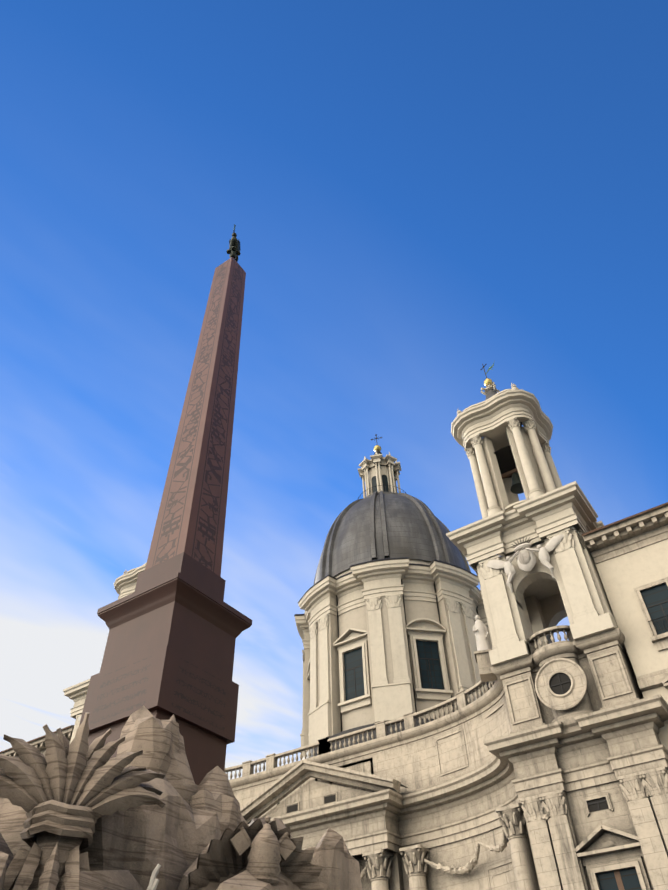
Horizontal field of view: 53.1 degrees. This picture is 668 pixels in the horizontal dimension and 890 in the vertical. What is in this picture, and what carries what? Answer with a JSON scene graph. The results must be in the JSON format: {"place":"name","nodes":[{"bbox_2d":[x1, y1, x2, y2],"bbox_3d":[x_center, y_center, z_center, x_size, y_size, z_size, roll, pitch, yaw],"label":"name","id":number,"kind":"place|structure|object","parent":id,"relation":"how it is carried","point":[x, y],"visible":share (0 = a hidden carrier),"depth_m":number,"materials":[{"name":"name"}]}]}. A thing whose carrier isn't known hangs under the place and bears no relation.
{"place":"outdoors","nodes":[
{"label":"outdoors","id":0,"kind":"place"},
{"bbox_2d":[147,864,160,889],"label":"fountain hand","id":1,"kind":"object","parent":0,"point":[153,882],"visible":1,"depth_m":8.74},
{"bbox_2d":[0,0,667,779],"label":"sky","id":2,"kind":"structure","parent":0,"point":[418,195],"materials":[{"name":"blue"}]},
{"bbox_3d":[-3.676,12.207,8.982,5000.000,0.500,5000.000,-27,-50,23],"label":"ground","id":3,"kind":"structure","parent":0,"visible":0},
{"bbox_2d":[0,706,361,889],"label":"fountain rock","id":4,"kind":"object","parent":3,"relation":"on","point":[130,848],"visible":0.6,"depth_m":10.21,"materials":[{"name":"beige stone"}]},
{"bbox_2d":[0,712,165,889],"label":"fountain palm","id":5,"kind":"object","parent":4,"relation":"on","point":[63,794],"visible":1,"depth_m":8.89,"materials":[{"name":"beige stone"}]},
{"bbox_2d":[79,552,251,784],"bbox_3d":[-3.903,6.151,15.013,2.704,7.600,2.704,-27,-50,23],"label":"obelisk pedestal","id":6,"kind":"object","parent":4,"relation":"on","point":[177,625],"visible":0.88,"depth_m":15.14,"materials":[{"name":"brown stone"}]},
{"bbox_2d":[145,257,245,576],"bbox_3d":[-4.222,-2.402,23.530,1.400,16.550,1.400,-27,-50,23],"label":"obelisk","id":7,"kind":"object","parent":6,"relation":"on","point":[191,517],"visible":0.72,"depth_m":20.56,"materials":[{"name":"brown stone"}]},
{"bbox_2d":[226,224,240,261],"bbox_3d":[-4.465,-8.744,29.827,0.598,1.430,1.582,-12,-46,9],"label":"finial","id":8,"kind":"object","parent":7,"relation":"on","point":[233,250],"visible":0.98,"depth_m":29.72,"materials":[{"name":"brown metal"}]},
{"bbox_2d":[187,816,328,889],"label":"fountain papal arms","id":9,"kind":"object","parent":4,"relation":"on","point":[267,852],"visible":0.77,"depth_m":9.53},
{"bbox_2d":[0,502,667,859],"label":"flanking palaces","id":10,"kind":"object","parent":3,"relation":"on","point":[630,555],"visible":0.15,"depth_m":39.42,"materials":[{"name":"beige stone"}]},
{"bbox_2d":[224,628,667,889],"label":"church facade","id":11,"kind":"structure","parent":3,"relation":"on","point":[545,768],"depth_m":38.34,"materials":[{"name":"beige stone"}]},
{"bbox_2d":[63,562,146,742],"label":"church tower","id":12,"kind":"structure","parent":11,"relation":"on","point":[125,583],"depth_m":61.75,"materials":[{"name":"stone"}]},
{"bbox_2d":[294,557,492,759],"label":"dome drum","id":13,"kind":"object","parent":11,"relation":"on","point":[387,639],"visible":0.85,"depth_m":60.13,"materials":[{"name":"beige stone"}]},
{"bbox_2d":[314,491,470,583],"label":"church dome","id":14,"kind":"structure","parent":13,"relation":"on","point":[376,525],"depth_m":69.49,"materials":[{"name":"grey metal"}]},
{"bbox_2d":[357,434,405,498],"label":"lantern","id":15,"kind":"object","parent":14,"relation":"on","point":[378,471],"visible":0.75,"depth_m":83.35,"materials":[{"name":"beige stone"}]},
{"bbox_2d":[446,360,617,681],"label":"church tower","id":16,"kind":"structure","parent":11,"relation":"on","point":[531,562],"depth_m":44.63,"materials":[{"name":"stone"}]}
]}

